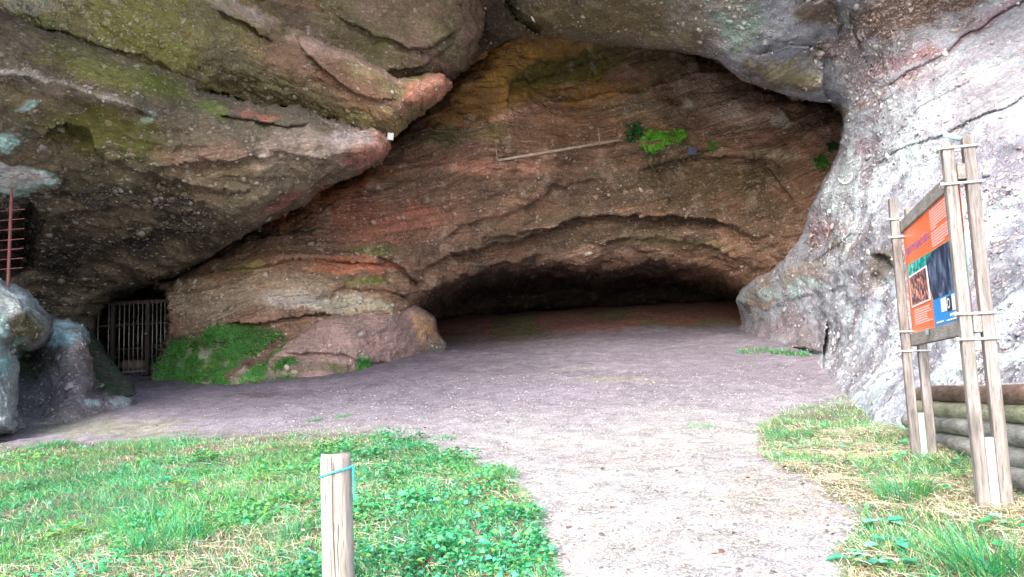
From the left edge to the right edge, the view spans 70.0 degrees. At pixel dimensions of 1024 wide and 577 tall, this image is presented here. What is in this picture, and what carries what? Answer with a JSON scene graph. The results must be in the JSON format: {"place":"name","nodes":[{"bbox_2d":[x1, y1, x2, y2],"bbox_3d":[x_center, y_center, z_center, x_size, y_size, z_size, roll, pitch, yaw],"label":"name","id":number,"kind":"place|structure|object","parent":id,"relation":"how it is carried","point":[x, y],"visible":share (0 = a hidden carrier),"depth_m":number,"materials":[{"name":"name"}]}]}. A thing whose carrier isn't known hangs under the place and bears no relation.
{"place":"outdoors","nodes":[
{"label":"outdoors","id":0,"kind":"place"},
{"bbox_2d":[86,326,136,396],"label":"earth slope","id":1,"kind":"structure","parent":0,"point":[111,378],"depth_m":15.49,"materials":[{"name":"green plant"}]},
{"bbox_2d":[0,0,452,137],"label":"overhang nose","id":2,"kind":"object","parent":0,"point":[256,52],"visible":0.52,"depth_m":15.12,"materials":[{"name":"brown stone"}]},
{"bbox_2d":[306,25,309,35],"bbox_3d":[-4.584,-5.800,16.448,0.078,0.233,0.050,-3,-8,0],"label":"peg","id":3,"kind":"object","parent":2,"relation":"on","point":[308,30],"visible":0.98,"depth_m":16.43,"materials":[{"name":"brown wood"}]},
{"bbox_2d":[266,0,485,78],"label":"overhang block","id":4,"kind":"structure","parent":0,"point":[397,39],"depth_m":17.40,"materials":[{"name":"brown stone"}]},
{"bbox_2d":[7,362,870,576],"bbox_3d":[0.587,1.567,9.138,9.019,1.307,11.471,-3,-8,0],"label":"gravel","id":5,"kind":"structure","parent":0,"point":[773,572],"depth_m":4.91,"materials":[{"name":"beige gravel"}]},
{"bbox_2d":[96,34,842,384],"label":"cave wall","id":6,"kind":"structure","parent":0,"point":[450,216],"depth_m":21.22,"materials":[{"name":"brown stone"}]},
{"bbox_2d":[97,299,167,374],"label":"gate","id":7,"kind":"structure","parent":6,"relation":"attached to","point":[147,323],"depth_m":18.09,"materials":[{"name":"grey metal"}]},
{"bbox_2d":[0,7,391,336],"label":"overhang mass","id":8,"kind":"object","parent":6,"relation":"attached to","point":[125,174],"visible":0.76,"depth_m":13.86,"materials":[{"name":"brown stone"}]},
{"bbox_2d":[386,129,393,139],"bbox_3d":[-2.642,-3.322,15.811,0.177,0.227,0.141,1,-9,-28],"label":"floodlight","id":9,"kind":"object","parent":8,"relation":"attached to","point":[390,136],"visible":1,"depth_m":15.77,"materials":[{"name":"white glass"}]},
{"bbox_2d":[150,323,371,384],"bbox_3d":[-7.897,1.994,18.869,9.323,1.692,4.188,-7,-9,27],"label":"moss","id":10,"kind":"object","parent":6,"relation":"on","point":[278,366],"visible":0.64,"depth_m":16.70,"materials":[{"name":"green plant"}]},
{"bbox_2d":[265,305,446,379],"bbox_3d":[-3.532,1.944,20.895,5.280,3.661,9.508,-11,-11,43],"label":"wall foot","id":11,"kind":"object","parent":6,"relation":"attached to","point":[344,343],"depth_m":17.44},
{"bbox_2d":[494,128,620,161],"bbox_3d":[1.351,-4.169,21.157,3.812,1.078,0.140,-2,-8,-12],"label":"handrail","id":12,"kind":"object","parent":6,"relation":"on","point":[557,150],"visible":0.99,"depth_m":21.10,"materials":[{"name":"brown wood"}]},
{"bbox_2d":[624,120,643,142],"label":"wall plant","id":13,"kind":"object","parent":6,"relation":"attached to","point":[632,131],"depth_m":21.53,"materials":[{"name":"green plant"}]},
{"bbox_2d":[649,150,658,169],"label":"wall plant","id":14,"kind":"object","parent":6,"relation":"attached to","point":[652,160],"depth_m":21.30,"materials":[{"name":"green plant"}]},
{"bbox_2d":[639,129,684,155],"bbox_3d":[4.323,-4.250,21.277,1.288,0.906,0.437,-3,-8,0],"label":"fern","id":15,"kind":"object","parent":6,"relation":"attached to","point":[651,135],"visible":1,"depth_m":21.29,"materials":[{"name":"green plant"}]},
{"bbox_2d":[672,128,690,142],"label":"fern","id":16,"kind":"object","parent":6,"relation":"attached to","point":[680,135],"visible":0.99,"depth_m":21.34,"materials":[{"name":"green plant"}]},
{"bbox_2d":[687,144,696,153],"bbox_3d":[5.189,-4.011,21.133,0.297,0.281,0.194,-1,-8,-14],"label":"floodlight","id":17,"kind":"object","parent":6,"relation":"attached to","point":[692,150],"visible":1,"depth_m":21.07,"materials":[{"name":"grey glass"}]},
{"bbox_2d":[708,139,718,152],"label":"fern","id":18,"kind":"object","parent":6,"relation":"attached to","point":[713,143],"visible":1,"depth_m":21.09,"materials":[{"name":"green plant"}]},
{"bbox_2d":[711,142,728,172],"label":"wall plant","id":19,"kind":"object","parent":6,"relation":"attached to","point":[719,160],"depth_m":20.98,"materials":[{"name":"green plant"}]},
{"bbox_2d":[813,154,830,170],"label":"fern","id":20,"kind":"object","parent":6,"relation":"attached to","point":[821,161],"visible":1,"depth_m":19.07,"materials":[{"name":"green plant"}]},
{"bbox_2d":[826,140,838,152],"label":"fern","id":21,"kind":"object","parent":6,"relation":"attached to","point":[831,145],"visible":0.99,"depth_m":19.05,"materials":[{"name":"green plant"}]},
{"bbox_2d":[0,300,1023,576],"bbox_3d":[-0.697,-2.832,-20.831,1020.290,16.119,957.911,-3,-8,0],"label":"ground","id":22,"kind":"structure","parent":0,"point":[588,348],"depth_m":9.51,"materials":[{"name":"beige soil"}]},
{"bbox_2d":[0,278,53,435],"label":"boulder","id":23,"kind":"object","parent":22,"relation":"on","point":[26,323],"visible":0.96,"depth_m":11.54,"materials":[{"name":"grey stone"}]},
{"bbox_2d":[0,181,24,287],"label":"grille","id":24,"kind":"object","parent":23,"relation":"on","point":[11,186],"visible":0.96,"depth_m":12.90,"materials":[{"name":"metal"}]},
{"bbox_2d":[13,436,73,450],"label":"grass tuft","id":25,"kind":"object","parent":22,"relation":"on","point":[54,445],"visible":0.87,"depth_m":9.64,"materials":[{"name":"green plant"}]},
{"bbox_2d":[35,520,89,536],"bbox_3d":[-3.119,1.679,5.080,0.278,0.106,0.295,-8,-9,30],"label":"broadleaf plant","id":26,"kind":"object","parent":22,"relation":"on","point":[74,522],"visible":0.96,"depth_m":5.10,"materials":[{"name":"green plant"}]},
{"bbox_2d":[16,315,136,430],"bbox_3d":[-8.983,1.553,14.645,3.188,2.820,6.766,2,-9,-32],"label":"rock outcrop","id":27,"kind":"object","parent":22,"relation":"on","point":[58,382],"visible":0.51,"depth_m":12.94,"materials":[{"name":"grey stone"}]},
{"bbox_2d":[94,502,162,532],"bbox_3d":[-2.732,1.624,5.186,0.604,0.196,0.561,-3,-8,0],"label":"grass tuft","id":28,"kind":"object","parent":22,"relation":"on","point":[131,518],"visible":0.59,"depth_m":5.17,"materials":[{"name":"green plant"}]},
{"bbox_2d":[115,359,144,371],"bbox_3d":[-9.765,1.976,18.730,0.862,0.326,0.315,-6,-8,21],"label":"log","id":29,"kind":"object","parent":22,"relation":"on","point":[130,365],"visible":0.58,"depth_m":18.59,"materials":[{"name":"brown wood"}]},
{"bbox_2d":[77,500,246,558],"bbox_3d":[-2.230,1.494,4.593,0.922,0.302,1.056,-9,-10,36],"label":"grass tuft","id":30,"kind":"object","parent":22,"relation":"on","point":[176,525],"visible":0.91,"depth_m":4.60,"materials":[{"name":"green plant"}]},
{"bbox_2d":[156,475,196,492],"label":"broadleaf plant","id":31,"kind":"object","parent":22,"relation":"on","point":[174,481],"visible":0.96,"depth_m":6.21,"materials":[{"name":"green plant"}]},
{"bbox_2d":[188,462,212,474],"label":"broadleaf plant","id":32,"kind":"object","parent":22,"relation":"on","point":[200,467],"visible":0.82,"depth_m":7.10,"materials":[{"name":"green plant"}]},
{"bbox_2d":[247,471,281,480],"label":"broadleaf plant","id":33,"kind":"object","parent":22,"relation":"on","point":[266,478],"visible":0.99,"depth_m":6.30,"materials":[{"name":"green plant"}]},
{"bbox_2d":[244,509,320,542],"bbox_3d":[-1.308,1.486,4.611,0.600,0.202,0.520,-5,-8,11],"label":"grass tuft","id":34,"kind":"object","parent":22,"relation":"on","point":[287,534],"visible":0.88,"depth_m":4.59,"materials":[{"name":"green plant"}]},
{"bbox_2d":[0,422,568,576],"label":"grass","id":35,"kind":"structure","parent":22,"relation":"on","point":[102,493],"depth_m":5.71,"materials":[{"name":"green plant"}]},
{"bbox_2d":[281,490,317,504],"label":"broadleaf plant","id":36,"kind":"object","parent":22,"relation":"on","point":[299,499],"visible":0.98,"depth_m":5.30,"materials":[{"name":"green plant"}]},
{"bbox_2d":[305,416,324,422],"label":"sprig","id":37,"kind":"object","parent":22,"relation":"on","point":[313,420],"visible":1,"depth_m":10.72,"materials":[{"name":"green plant"}]},
{"bbox_2d":[319,451,356,576],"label":"wooden post","id":38,"kind":"object","parent":22,"relation":"on","point":[336,476],"visible":1,"depth_m":2.39,"materials":[{"name":"beige wood"}]},
{"bbox_2d":[330,411,357,418],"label":"sprig","id":39,"kind":"object","parent":22,"relation":"on","point":[342,415],"visible":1,"depth_m":10.92,"materials":[{"name":"green plant"}]},
{"bbox_2d":[405,517,447,528],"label":"broadleaf plant","id":40,"kind":"object","parent":22,"relation":"on","point":[416,525],"visible":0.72,"depth_m":4.68,"materials":[{"name":"green plant"}]},
{"bbox_2d":[427,433,462,440],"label":"sprig","id":41,"kind":"object","parent":22,"relation":"on","point":[444,436],"visible":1,"depth_m":8.81,"materials":[{"name":"green plant"}]},
{"bbox_2d":[482,462,523,480],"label":"grass tuft","id":42,"kind":"object","parent":22,"relation":"on","point":[502,471],"visible":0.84,"depth_m":5.80,"materials":[{"name":"green plant"}]},
{"bbox_2d":[0,423,1017,576],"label":"ground cover","id":43,"kind":"object","parent":22,"relation":"on","point":[445,536],"visible":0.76,"depth_m":5.01,"materials":[{"name":"green plant"}]},
{"bbox_2d":[0,407,1023,576],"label":"dry straw","id":44,"kind":"object","parent":22,"relation":"on","point":[851,491],"visible":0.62,"depth_m":4.70,"materials":[{"name":"plant"}]},
{"bbox_2d":[683,420,717,429],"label":"sprig","id":45,"kind":"object","parent":22,"relation":"on","point":[702,426],"visible":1,"depth_m":8.72,"materials":[{"name":"green plant"}]},
{"bbox_2d":[717,489,728,492],"bbox_3d":[1.470,1.420,5.093,0.092,0.043,0.056,-3,-8,0],"label":"stone","id":46,"kind":"object","parent":22,"relation":"on","point":[722,490],"visible":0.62,"depth_m":5.08,"materials":[{"name":"beige stone"}]},
{"bbox_2d":[734,345,773,354],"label":"sprig","id":47,"kind":"object","parent":22,"relation":"on","point":[746,350],"visible":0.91,"depth_m":16.21,"materials":[{"name":"green plant"}]},
{"bbox_2d":[766,348,797,354],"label":"sprig","id":48,"kind":"object","parent":22,"relation":"on","point":[777,349],"visible":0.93,"depth_m":15.62,"materials":[{"name":"green plant"}]},
{"bbox_2d":[760,425,820,441],"bbox_3d":[2.900,1.519,7.711,0.702,0.181,0.792,-3,-8,0],"label":"grass tuft","id":49,"kind":"object","parent":22,"relation":"on","point":[781,436],"visible":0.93,"depth_m":7.67,"materials":[{"name":"green plant"}]},
{"bbox_2d":[783,349,817,356],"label":"sprig","id":50,"kind":"object","parent":22,"relation":"on","point":[803,354],"visible":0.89,"depth_m":15.28,"materials":[{"name":"green plant"}]},
{"bbox_2d":[825,549,876,563],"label":"broadleaf plant","id":51,"kind":"object","parent":22,"relation":"on","point":[839,556],"visible":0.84,"depth_m":3.63,"materials":[{"name":"green plant"}]},
{"bbox_2d":[862,516,904,526],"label":"broadleaf plant","id":52,"kind":"object","parent":22,"relation":"on","point":[897,519],"visible":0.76,"depth_m":4.17,"materials":[{"name":"green plant"}]},
{"bbox_2d":[865,534,909,549],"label":"broadleaf plant","id":53,"kind":"object","parent":22,"relation":"on","point":[899,542],"visible":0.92,"depth_m":3.69,"materials":[{"name":"green plant"}]},
{"bbox_2d":[752,395,1023,576],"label":"grass","id":54,"kind":"structure","parent":22,"relation":"on","point":[920,543],"depth_m":4.70,"materials":[{"name":"green plant"}]},
{"bbox_2d":[876,558,916,571],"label":"broadleaf plant","id":55,"kind":"object","parent":22,"relation":"on","point":[910,560],"visible":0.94,"depth_m":3.49,"materials":[{"name":"green plant"}]},
{"bbox_2d":[848,463,962,505],"bbox_3d":[2.475,1.248,4.662,0.718,0.240,0.771,-3,-8,0],"label":"grass tuft","id":56,"kind":"object","parent":22,"relation":"on","point":[897,493],"visible":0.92,"depth_m":4.68,"materials":[{"name":"green plant"}]},
{"bbox_2d":[910,480,952,493],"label":"broadleaf plant","id":57,"kind":"object","parent":22,"relation":"on","point":[946,486],"visible":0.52,"depth_m":4.70,"materials":[{"name":"green plant"}]},
{"bbox_2d":[922,457,960,467],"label":"broadleaf plant","id":58,"kind":"object","parent":22,"relation":"on","point":[951,461],"visible":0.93,"depth_m":5.39,"materials":[{"name":"green plant"}]},
{"bbox_2d":[886,132,1014,508],"bbox_3d":[3.103,0.337,5.262,0.308,2.513,1.791,-6,-8,16],"label":"information board","id":59,"kind":"object","parent":22,"relation":"on","point":[929,226],"visible":0.98,"depth_m":4.59,"materials":[{"name":"wood"}]},
{"bbox_2d":[879,513,1023,576],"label":"grass tuft","id":60,"kind":"object","parent":22,"relation":"on","point":[993,565],"visible":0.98,"depth_m":3.38,"materials":[{"name":"green plant"}]},
{"bbox_2d":[939,466,971,479],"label":"broadleaf plant","id":61,"kind":"object","parent":22,"relation":"on","point":[957,476],"visible":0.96,"depth_m":5.00,"materials":[{"name":"green plant"}]},
{"bbox_2d":[979,513,1023,527],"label":"broadleaf plant","id":62,"kind":"object","parent":22,"relation":"on","point":[985,519],"visible":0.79,"depth_m":4.01,"materials":[{"name":"green plant"}]},
{"bbox_2d":[1011,466,1023,491],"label":"log","id":63,"kind":"object","parent":22,"relation":"on","point":[1017,474],"visible":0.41,"depth_m":4.54,"materials":[{"name":"brown wood"}]},
{"bbox_3d":[3.437,1.310,5.154,1.175,0.226,3.397,-3,-8,0],"label":"log","id":64,"kind":"object","parent":22,"relation":"on","visible":0},
{"bbox_2d":[908,432,1023,468],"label":"log","id":65,"kind":"object","parent":64,"relation":"on","point":[959,444],"visible":0.32,"depth_m":5.67,"materials":[{"name":"brown wood"}]},
{"bbox_2d":[901,414,1023,446],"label":"log","id":66,"kind":"object","parent":65,"relation":"on","point":[959,426],"visible":0.45,"depth_m":5.68,"materials":[{"name":"brown wood"}]},
{"bbox_2d":[916,400,1023,423],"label":"log","id":67,"kind":"object","parent":66,"relation":"on","point":[1014,414],"visible":0.44,"depth_m":5.72,"materials":[{"name":"brown wood"}]},
{"bbox_2d":[915,384,1023,404],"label":"log","id":68,"kind":"object","parent":67,"relation":"on","point":[1013,394],"visible":0.51,"depth_m":5.75,"materials":[{"name":"brown wood"}]},
{"bbox_2d":[472,0,1023,428],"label":"cliff","id":69,"kind":"structure","parent":0,"point":[902,86],"depth_m":13.00,"materials":[{"name":"grey stone"}]},
{"bbox_2d":[838,172,852,183],"bbox_3d":[6.527,-2.140,14.336,0.141,0.283,0.723,-3,-8,0],"label":"hoop","id":70,"kind":"object","parent":69,"relation":"attached to","point":[847,182],"visible":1,"depth_m":14.13,"materials":[{"name":"white metal"}]}
]}

